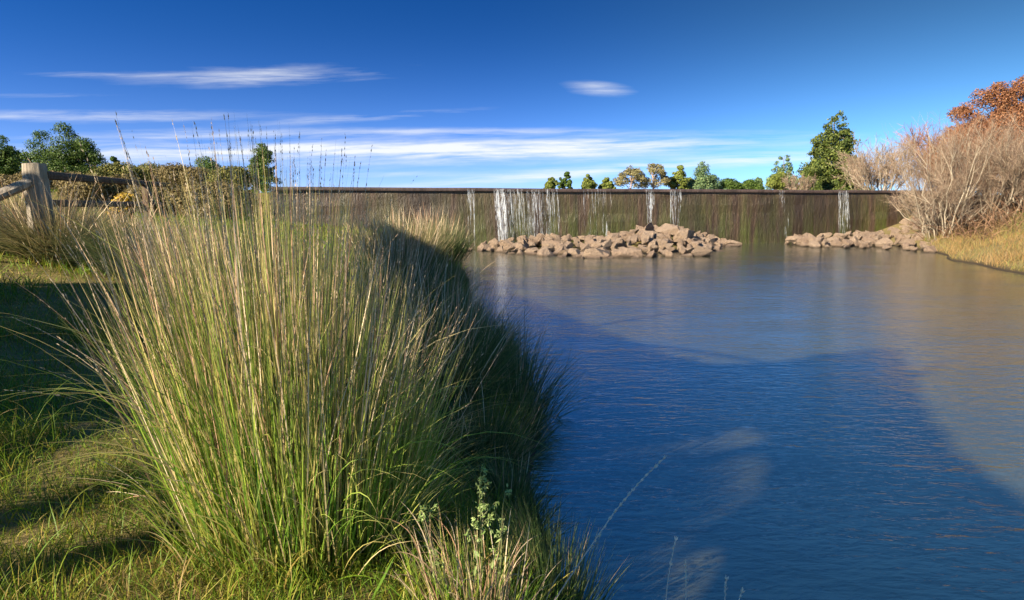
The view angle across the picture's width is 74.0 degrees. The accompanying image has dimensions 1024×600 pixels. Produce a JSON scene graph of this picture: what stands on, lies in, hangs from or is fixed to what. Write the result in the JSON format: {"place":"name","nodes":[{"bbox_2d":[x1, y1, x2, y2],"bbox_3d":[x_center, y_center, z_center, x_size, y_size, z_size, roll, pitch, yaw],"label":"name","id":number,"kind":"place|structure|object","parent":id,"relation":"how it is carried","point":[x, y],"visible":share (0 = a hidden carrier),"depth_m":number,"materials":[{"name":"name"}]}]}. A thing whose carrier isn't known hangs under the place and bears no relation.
{"place":"outdoors","nodes":[
{"label":"outdoors","id":0,"kind":"place"},
{"bbox_2d":[0,178,101,255],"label":"tussock grass","id":1,"kind":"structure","parent":0,"point":[15,207],"depth_m":8.57,"materials":[{"name":"beige plant"}]},
{"bbox_2d":[0,172,155,268],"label":"tussock grass","id":2,"kind":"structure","parent":0,"point":[12,240],"depth_m":7.74,"materials":[{"name":"plant"}]},
{"bbox_2d":[54,194,149,240],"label":"tussock grass","id":3,"kind":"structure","parent":0,"point":[115,214],"depth_m":10.34,"materials":[{"name":"beige plant"}]},
{"bbox_2d":[27,187,210,282],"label":"tussock grass","id":4,"kind":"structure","parent":0,"point":[90,248],"depth_m":7.56,"materials":[{"name":"green plant"}]},
{"bbox_2d":[80,206,266,305],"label":"tussock grass","id":5,"kind":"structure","parent":0,"point":[121,264],"depth_m":6.33,"materials":[{"name":"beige plant"}]},
{"bbox_2d":[73,184,352,348],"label":"tussock grass","id":6,"kind":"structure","parent":0,"point":[194,257],"depth_m":4.99,"materials":[{"name":"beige plant"}]},
{"bbox_2d":[0,111,552,590],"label":"tussock grass","id":7,"kind":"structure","parent":0,"point":[320,413],"depth_m":2.21,"materials":[{"name":"green plant"}]},
{"bbox_2d":[327,222,450,285],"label":"tussock grass","id":8,"kind":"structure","parent":0,"point":[393,252],"depth_m":9.61,"materials":[{"name":"green plant"}]},
{"bbox_2d":[325,203,461,271],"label":"tussock grass","id":9,"kind":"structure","parent":0,"point":[424,237],"depth_m":11.76,"materials":[{"name":"plant"}]},
{"bbox_2d":[320,240,479,333],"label":"tussock grass","id":10,"kind":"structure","parent":0,"point":[431,280],"depth_m":6.23,"materials":[{"name":"green plant"}]},
{"bbox_2d":[388,204,486,266],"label":"tussock grass","id":11,"kind":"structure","parent":0,"point":[463,242],"depth_m":14.73,"materials":[{"name":"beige plant"}]},
{"bbox_2d":[319,248,588,416],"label":"tussock grass","id":12,"kind":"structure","parent":0,"point":[481,361],"depth_m":4.28,"materials":[{"name":"green plant"}]},
{"bbox_2d":[0,189,1023,599],"bbox_3d":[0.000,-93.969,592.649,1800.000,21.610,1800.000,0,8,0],"label":"ground","id":13,"kind":"structure","parent":0,"point":[82,422],"depth_m":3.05,"materials":[{"name":"plant"}]},
{"bbox_2d":[0,135,22,186],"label":"tree","id":14,"kind":"object","parent":13,"relation":"on","point":[10,160],"visible":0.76,"depth_m":32.18,"materials":[{"name":"green plant"}]},
{"bbox_2d":[0,170,78,191],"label":"bush","id":15,"kind":"object","parent":13,"relation":"on","point":[13,178],"visible":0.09,"depth_m":25.09,"materials":[{"name":"brown plant"}]},
{"bbox_2d":[14,121,108,174],"bbox_3d":[-24.788,-7.681,37.291,4.525,4.095,4.580,8,12,44],"label":"tree","id":16,"kind":"object","parent":13,"relation":"on","point":[71,155],"visible":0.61,"depth_m":36.87,"materials":[{"name":"green plant"}]},
{"bbox_2d":[0,163,166,261],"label":"wooden fence","id":17,"kind":"object","parent":13,"relation":"on","point":[43,172],"visible":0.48,"depth_m":7.91,"materials":[{"name":"wood"}]},
{"bbox_2d":[52,171,141,200],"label":"bush","id":18,"kind":"object","parent":13,"relation":"on","point":[105,188],"visible":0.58,"depth_m":23.13,"materials":[{"name":"brown plant"}]},
{"bbox_2d":[83,160,152,180],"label":"bush","id":19,"kind":"object","parent":13,"relation":"on","point":[109,169],"visible":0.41,"depth_m":29.21,"materials":[{"name":"green plant"}]},
{"bbox_2d":[106,192,137,224],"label":"shrub","id":20,"kind":"object","parent":13,"relation":"on","point":[122,195],"visible":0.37,"depth_m":13.76,"materials":[{"name":"yellow plant"}]},
{"bbox_2d":[138,161,163,181],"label":"bush","id":21,"kind":"object","parent":13,"relation":"on","point":[144,166],"visible":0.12,"depth_m":32.77,"materials":[{"name":"green plant"}]},
{"bbox_2d":[119,180,192,216],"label":"bush","id":22,"kind":"object","parent":13,"relation":"on","point":[174,192],"visible":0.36,"depth_m":22.27,"materials":[{"name":"brown plant"}]},
{"bbox_2d":[151,162,210,186],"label":"bush","id":23,"kind":"object","parent":13,"relation":"on","point":[163,171],"visible":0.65,"depth_m":30.47,"materials":[{"name":"brown plant"}]},
{"bbox_2d":[194,156,222,177],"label":"bush","id":24,"kind":"object","parent":13,"relation":"on","point":[209,165],"visible":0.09,"depth_m":34.80,"materials":[{"name":"green plant"}]},
{"bbox_2d":[178,179,263,220],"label":"bush","id":25,"kind":"object","parent":13,"relation":"on","point":[198,193],"visible":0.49,"depth_m":21.24,"materials":[{"name":"brown plant"}]},
{"bbox_2d":[203,166,261,191],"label":"bush","id":26,"kind":"object","parent":13,"relation":"on","point":[222,171],"visible":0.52,"depth_m":27.09,"materials":[{"name":"green plant"}]},
{"bbox_2d":[246,143,281,192],"bbox_3d":[-14.324,-7.479,39.364,2.153,3.267,2.018,6,10,37],"label":"tree","id":27,"kind":"object","parent":13,"relation":"on","point":[258,158],"visible":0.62,"depth_m":39.03,"materials":[{"name":"green plant"}]},
{"bbox_2d":[371,558,393,599],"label":"long grass","id":28,"kind":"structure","parent":13,"relation":"on","point":[381,581],"depth_m":2.08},
{"bbox_2d":[415,503,444,596],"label":"weed","id":29,"kind":"object","parent":13,"relation":"on","point":[422,517],"visible":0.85,"depth_m":2.18,"materials":[{"name":"green plant"}]},
{"bbox_2d":[410,248,494,297],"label":"grass tuft","id":30,"kind":"object","parent":13,"relation":"on","point":[466,284],"visible":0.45,"depth_m":9.62,"materials":[{"name":"green plant"}]},
{"bbox_2d":[432,253,479,283],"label":"grass tuft","id":31,"kind":"object","parent":13,"relation":"on","point":[461,267],"visible":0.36,"depth_m":12.01,"materials":[{"name":"green plant"}]},
{"bbox_2d":[426,280,490,315],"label":"grass tuft","id":32,"kind":"object","parent":13,"relation":"on","point":[462,299],"visible":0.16,"depth_m":8.49,"materials":[{"name":"green plant"}]},
{"bbox_2d":[406,389,512,466],"bbox_3d":[-0.418,0.671,3.650,0.871,0.474,0.883,0,8,0],"label":"grass tuft","id":33,"kind":"object","parent":13,"relation":"on","point":[460,441],"visible":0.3,"depth_m":3.62,"materials":[{"name":"green plant"}]},
{"bbox_2d":[370,497,580,599],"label":"grass tuft","id":34,"kind":"object","parent":13,"relation":"on","point":[499,592],"visible":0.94,"depth_m":2.19,"materials":[{"name":"green plant"}]},
{"bbox_2d":[464,464,498,580],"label":"weed","id":35,"kind":"object","parent":13,"relation":"on","point":[484,505],"visible":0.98,"depth_m":2.22,"materials":[{"name":"green plant"}]},
{"bbox_2d":[435,283,527,350],"bbox_3d":[-0.461,0.211,7.317,1.323,0.889,1.317,0,8,0],"label":"grass tuft","id":36,"kind":"object","parent":13,"relation":"on","point":[469,308],"visible":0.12,"depth_m":7.32,"materials":[{"name":"green plant"}]},
{"bbox_2d":[479,243,490,250],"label":"rock","id":37,"kind":"object","parent":13,"relation":"on","point":[485,245],"visible":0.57,"depth_m":22.95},
{"bbox_2d":[444,301,552,369],"bbox_3d":[-0.181,0.381,6.314,1.157,0.778,1.186,0,8,0],"label":"grass tuft","id":38,"kind":"object","parent":13,"relation":"on","point":[497,328],"visible":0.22,"depth_m":6.31,"materials":[{"name":"green plant"}]},
{"bbox_2d":[425,373,574,477],"bbox_3d":[-0.161,0.719,3.909,1.106,0.630,1.077,0,8,0],"label":"grass tuft","id":39,"kind":"object","parent":13,"relation":"on","point":[506,433],"visible":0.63,"depth_m":3.86,"materials":[{"name":"green plant"}]},
{"bbox_2d":[489,484,511,599],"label":"weed","id":40,"kind":"object","parent":13,"relation":"on","point":[500,532],"visible":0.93,"depth_m":2.22,"materials":[{"name":"green plant"}]},
{"bbox_2d":[499,239,511,250],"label":"rock","id":41,"kind":"object","parent":13,"relation":"on","point":[504,244],"visible":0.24,"depth_m":22.70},
{"bbox_2d":[475,330,542,389],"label":"grass tuft","id":42,"kind":"object","parent":13,"relation":"on","point":[511,356],"visible":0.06,"depth_m":5.68,"materials":[{"name":"green plant"}]},
{"bbox_2d":[439,442,586,543],"bbox_3d":[-0.009,0.956,3.335,0.783,0.510,0.706,0,8,0],"label":"grass tuft","id":43,"kind":"object","parent":13,"relation":"on","point":[503,481],"visible":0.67,"depth_m":3.31,"materials":[{"name":"green plant"}]},
{"bbox_2d":[511,242,527,251],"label":"rock","id":44,"kind":"object","parent":13,"relation":"on","point":[516,245],"visible":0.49,"depth_m":22.37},
{"bbox_2d":[483,360,566,446],"bbox_3d":[0.013,0.732,4.744,0.862,0.679,0.831,0,8,0],"label":"grass tuft","id":45,"kind":"object","parent":13,"relation":"on","point":[518,389],"visible":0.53,"depth_m":4.71,"materials":[{"name":"green plant"}]},
{"bbox_2d":[524,247,538,253],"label":"rock","id":46,"kind":"object","parent":13,"relation":"on","point":[534,249],"visible":0.54,"depth_m":21.55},
{"bbox_2d":[528,237,541,245],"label":"rock","id":47,"kind":"object","parent":13,"relation":"on","point":[538,239],"visible":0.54,"depth_m":23.33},
{"bbox_2d":[463,293,610,430],"bbox_3d":[0.059,0.477,5.199,1.438,1.091,1.447,0,8,0],"label":"grass tuft","id":48,"kind":"object","parent":13,"relation":"on","point":[537,374],"visible":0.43,"depth_m":5.14,"materials":[{"name":"green plant"}]},
{"bbox_2d":[537,247,554,256],"bbox_3d":[1.084,-1.242,20.719,0.534,0.804,0.364,-32,-4,-46],"label":"rock","id":49,"kind":"object","parent":13,"relation":"on","point":[544,252],"visible":0.55,"depth_m":20.61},
{"bbox_2d":[543,177,558,188],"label":"tree","id":50,"kind":"object","parent":13,"relation":"on","point":[551,183],"visible":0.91,"depth_m":117.96,"materials":[{"name":"green plant"}]},
{"bbox_2d":[542,240,559,251],"bbox_3d":[1.296,-1.817,22.736,0.668,0.394,0.517,4,21,8],"label":"rock","id":51,"kind":"object","parent":13,"relation":"on","point":[555,243],"visible":0.4,"depth_m":22.58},
{"bbox_2d":[484,472,642,599],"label":"reed tuft","id":52,"kind":"object","parent":13,"relation":"on","point":[538,561],"visible":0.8,"depth_m":2.54,"materials":[{"name":"green plant"}]},
{"bbox_2d":[557,171,572,188],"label":"tree","id":53,"kind":"object","parent":13,"relation":"on","point":[564,183],"visible":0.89,"depth_m":120.42,"materials":[{"name":"green plant"}]},
{"bbox_2d":[567,248,580,255],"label":"rock","id":54,"kind":"object","parent":13,"relation":"on","point":[573,251],"visible":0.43,"depth_m":20.73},
{"bbox_2d":[578,174,597,188],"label":"tree","id":55,"kind":"object","parent":13,"relation":"on","point":[588,182],"visible":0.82,"depth_m":122.37,"materials":[{"name":"green plant"}]},
{"bbox_2d":[584,235,594,245],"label":"rock","id":56,"kind":"object","parent":13,"relation":"on","point":[589,240],"visible":0.63,"depth_m":23.15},
{"bbox_2d":[582,248,610,257],"bbox_3d":[2.501,-1.345,20.427,0.994,0.358,1.029,-7,-6,-4],"label":"rock","id":57,"kind":"object","parent":13,"relation":"on","point":[593,252],"visible":0.46,"depth_m":19.97,"materials":[{"name":"stone"}]},
{"bbox_2d":[599,239,611,249],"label":"rock","id":58,"kind":"object","parent":13,"relation":"on","point":[607,244],"visible":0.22,"depth_m":22.37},
{"bbox_2d":[597,177,615,188],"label":"tree","id":59,"kind":"object","parent":13,"relation":"on","point":[607,183],"visible":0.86,"depth_m":125.03,"materials":[{"name":"green plant"}]},
{"bbox_2d":[554,455,666,599],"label":"grass stalk","id":60,"kind":"object","parent":13,"relation":"on","point":[629,493],"depth_m":2.22,"materials":[{"name":"plant"}]},
{"bbox_2d":[272,187,954,248],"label":"dam wall","id":61,"kind":"structure","parent":13,"relation":"on","point":[757,216],"depth_m":25.28,"materials":[{"name":"concrete"}]},
{"bbox_2d":[494,190,505,240],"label":"waterfall","id":62,"kind":"structure","parent":61,"relation":"attached to","point":[499,212],"depth_m":23.88,"materials":[{"name":"white liquid"}]},
{"bbox_2d":[611,237,626,246],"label":"rock","id":63,"kind":"object","parent":13,"relation":"on","point":[622,243],"visible":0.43,"depth_m":22.80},
{"bbox_2d":[613,165,647,188],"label":"tree","id":64,"kind":"object","parent":13,"relation":"on","point":[637,173],"visible":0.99,"depth_m":127.32,"materials":[{"name":"beige plant"}]},
{"bbox_2d":[627,236,637,243],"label":"rock","id":65,"kind":"object","parent":13,"relation":"on","point":[633,239],"visible":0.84,"depth_m":22.95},
{"bbox_2d":[641,233,650,244],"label":"rock","id":66,"kind":"object","parent":13,"relation":"on","point":[645,235],"visible":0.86,"depth_m":22.65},
{"bbox_2d":[643,231,653,245],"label":"rock","id":67,"kind":"object","parent":13,"relation":"on","point":[651,233],"visible":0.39,"depth_m":23.09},
{"bbox_2d":[647,239,655,250],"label":"rock","id":68,"kind":"object","parent":13,"relation":"on","point":[650,244],"visible":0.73,"depth_m":21.72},
{"bbox_2d":[637,163,670,188],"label":"tree","id":69,"kind":"object","parent":13,"relation":"on","point":[654,168],"visible":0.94,"depth_m":129.90,"materials":[{"name":"beige plant"}]},
{"bbox_2d":[654,239,668,251],"bbox_3d":[4.814,-1.749,21.854,0.482,0.438,0.342,-1,8,-9],"label":"rock","id":70,"kind":"object","parent":13,"relation":"on","point":[660,243],"visible":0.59,"depth_m":21.76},
{"bbox_2d":[665,249,672,257],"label":"rock","id":71,"kind":"object","parent":13,"relation":"on","point":[669,254],"visible":0.66,"depth_m":20.05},
{"bbox_2d":[665,536,677,599],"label":"grass stalk","id":72,"kind":"object","parent":13,"relation":"on","point":[670,563],"depth_m":1.87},
{"bbox_2d":[664,165,691,188],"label":"tree","id":73,"kind":"object","parent":13,"relation":"on","point":[679,177],"visible":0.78,"depth_m":132.37,"materials":[{"name":"green plant"}]},
{"bbox_2d":[673,230,694,241],"bbox_3d":[5.980,-2.211,23.531,0.805,0.458,0.671,1,8,5],"label":"rock","id":74,"kind":"object","parent":13,"relation":"on","point":[682,234],"visible":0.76,"depth_m":23.31,"materials":[{"name":"stone"}]},
{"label":"rock","id":75,"kind":"object","parent":74,"relation":"on","visible":0},
{"bbox_2d":[654,223,679,234],"bbox_3d":[5.439,-2.445,23.760,0.681,0.418,0.912,-8,12,-21],"label":"rock","id":76,"kind":"object","parent":75,"relation":"on","point":[671,229],"visible":0.81,"depth_m":23.62,"materials":[{"name":"stone"}]},
{"bbox_2d":[684,559,687,599],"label":"grass stalk","id":77,"kind":"object","parent":13,"relation":"on","point":[685,577],"depth_m":1.88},
{"bbox_2d":[687,161,725,188],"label":"tree","id":78,"kind":"object","parent":13,"relation":"on","point":[703,179],"visible":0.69,"depth_m":134.29,"materials":[{"name":"green plant"}]},
{"bbox_2d":[718,178,743,188],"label":"tree","id":79,"kind":"object","parent":13,"relation":"on","point":[731,183],"visible":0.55,"depth_m":139.22,"materials":[{"name":"green plant"}]},
{"bbox_2d":[742,178,764,189],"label":"tree","id":80,"kind":"object","parent":13,"relation":"on","point":[750,184],"visible":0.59,"depth_m":141.59,"materials":[{"name":"green plant"}]},
{"bbox_2d":[765,171,787,189],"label":"bush","id":81,"kind":"object","parent":13,"relation":"on","point":[775,182],"visible":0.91,"depth_m":78.37,"materials":[{"name":"green plant"}]},
{"bbox_2d":[764,155,798,189],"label":"tree","id":82,"kind":"object","parent":13,"relation":"on","point":[789,168],"visible":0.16,"depth_m":82.19,"materials":[{"name":"green plant"}]},
{"bbox_2d":[782,171,817,189],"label":"bare shrub","id":83,"kind":"object","parent":13,"relation":"on","point":[806,184],"visible":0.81,"depth_m":58.83,"materials":[{"name":"plant"}]},
{"bbox_2d":[801,164,824,189],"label":"tree","id":84,"kind":"object","parent":13,"relation":"on","point":[816,170],"visible":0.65,"depth_m":68.42,"materials":[{"name":"green plant"}]},
{"bbox_2d":[792,110,869,189],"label":"tree","id":85,"kind":"object","parent":13,"relation":"on","point":[842,140],"visible":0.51,"depth_m":70.96,"materials":[{"name":"green plant"}]},
{"bbox_2d":[832,143,898,189],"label":"bare shrub","id":86,"kind":"object","parent":13,"relation":"on","point":[856,182],"visible":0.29,"depth_m":43.08,"materials":[{"name":"plant"}]},
{"bbox_2d":[827,129,926,189],"bbox_3d":[18.125,-6.794,33.738,4.494,3.460,4.439,0,8,0],"label":"bare shrub","id":87,"kind":"object","parent":13,"relation":"on","point":[881,169],"visible":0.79,"depth_m":33.41,"materials":[{"name":"plant"}]},
{"bbox_2d":[923,245,937,252],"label":"rock","id":88,"kind":"object","parent":13,"relation":"on","point":[930,249],"visible":0.72,"depth_m":22.04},
{"bbox_2d":[885,182,1010,233],"bbox_3d":[15.532,-3.443,24.250,3.996,2.304,4.506,5,10,31],"label":"bare willow","id":89,"kind":"object","parent":13,"relation":"on","point":[924,217],"visible":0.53,"depth_m":23.65,"materials":[{"name":"plant"}]},
{"bbox_2d":[880,101,1023,238],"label":"bare willow","id":90,"kind":"object","parent":13,"relation":"on","point":[940,180],"visible":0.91,"depth_m":23.31,"materials":[{"name":"plant"}]},
{"bbox_2d":[892,107,1023,198],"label":"bare tree","id":91,"kind":"object","parent":13,"relation":"on","point":[936,140],"visible":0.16,"depth_m":33.80,"materials":[{"name":"plant"}]},
{"bbox_2d":[904,184,1023,242],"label":"undergrowth","id":92,"kind":"object","parent":13,"relation":"on","point":[992,222],"visible":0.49,"depth_m":22.62,"materials":[{"name":"plant"}]},
{"bbox_2d":[921,211,1023,270],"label":"bank grass","id":93,"kind":"structure","parent":13,"relation":"on","point":[1000,241],"depth_m":19.49,"materials":[{"name":"plant"}]},
{"bbox_2d":[933,116,1023,221],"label":"bare willow","id":94,"kind":"object","parent":13,"relation":"on","point":[1018,168],"visible":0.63,"depth_m":22.42,"materials":[{"name":"plant"}]},
{"bbox_2d":[935,75,1023,194],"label":"tree","id":95,"kind":"object","parent":13,"relation":"on","point":[1001,96],"visible":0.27,"depth_m":34.60,"materials":[{"name":"orange plant"}]},
{"bbox_2d":[979,108,1023,209],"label":"bare willow","id":96,"kind":"object","parent":13,"relation":"on","point":[1009,165],"visible":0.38,"depth_m":22.50,"materials":[{"name":"plant"}]},
{"bbox_2d":[0,0,1023,194],"label":"sky","id":97,"kind":"structure","parent":0,"point":[441,93],"materials":[{"name":"blue"}]},
{"bbox_2d":[460,242,1023,599],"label":"water","id":98,"kind":"structure","parent":0,"point":[833,423],"depth_m":5.20,"materials":[{"name":"blue liquid"}]},
{"bbox_2d":[611,248,643,257],"bbox_3d":[3.437,-1.387,20.307,0.958,0.346,0.535,-2,2,-13],"label":"rock","id":99,"kind":"object","parent":98,"relation":"in","point":[627,252],"visible":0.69,"depth_m":20.11,"materials":[{"name":"stone"}]},
{"bbox_2d":[692,246,711,256],"bbox_3d":[5.675,-1.468,20.638,0.722,0.402,0.439,-2,9,-16],"label":"rock","id":100,"kind":"object","parent":98,"relation":"in","point":[699,251],"visible":0.77,"depth_m":20.45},
{"bbox_2d":[706,234,715,246],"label":"rock","id":101,"kind":"object","parent":98,"relation":"on","point":[711,238],"visible":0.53,"depth_m":25.07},
{"bbox_2d":[725,240,741,245],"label":"rock","id":102,"kind":"object","parent":98,"relation":"on","point":[733,242],"visible":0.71,"depth_m":25.32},
{"bbox_2d":[785,236,801,242],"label":"rock","id":103,"kind":"object","parent":98,"relation":"on","point":[792,239],"visible":0.55,"depth_m":25.66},
{"bbox_2d":[796,237,808,245],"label":"rock","id":104,"kind":"object","parent":98,"relation":"in","point":[799,240],"visible":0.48,"depth_m":25.21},
{"bbox_2d":[808,240,820,247],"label":"rock","id":105,"kind":"object","parent":98,"relation":"in","point":[812,244],"visible":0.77,"depth_m":24.33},
{"bbox_2d":[808,236,822,246],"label":"rock","id":106,"kind":"object","parent":98,"relation":"in","point":[819,239],"visible":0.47,"depth_m":24.86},
{"bbox_2d":[842,239,852,245],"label":"rock","id":107,"kind":"object","parent":98,"relation":"on","point":[848,242],"visible":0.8,"depth_m":25.00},
{"bbox_2d":[862,236,876,243],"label":"rock","id":108,"kind":"object","parent":98,"relation":"on","point":[866,238],"visible":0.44,"depth_m":25.38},
{"bbox_2d":[875,238,892,247],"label":"rock","id":109,"kind":"object","parent":98,"relation":"on","point":[881,243],"visible":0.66,"depth_m":24.34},
{"bbox_2d":[895,233,905,244],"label":"rock","id":110,"kind":"object","parent":98,"relation":"on","point":[900,236],"visible":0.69,"depth_m":24.92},
{"bbox_2d":[903,238,914,245],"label":"rock","id":111,"kind":"object","parent":98,"relation":"on","point":[911,241],"visible":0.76,"depth_m":23.81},
{"bbox_2d":[914,232,925,240],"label":"rock","id":112,"kind":"object","parent":98,"relation":"on","point":[917,237],"visible":0.3,"depth_m":24.58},
{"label":"rock","id":113,"kind":"object","parent":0,"visible":0},
{"bbox_2d":[642,222,653,230],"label":"rock","id":114,"kind":"object","parent":113,"relation":"on","point":[649,227],"visible":0.63,"depth_m":23.80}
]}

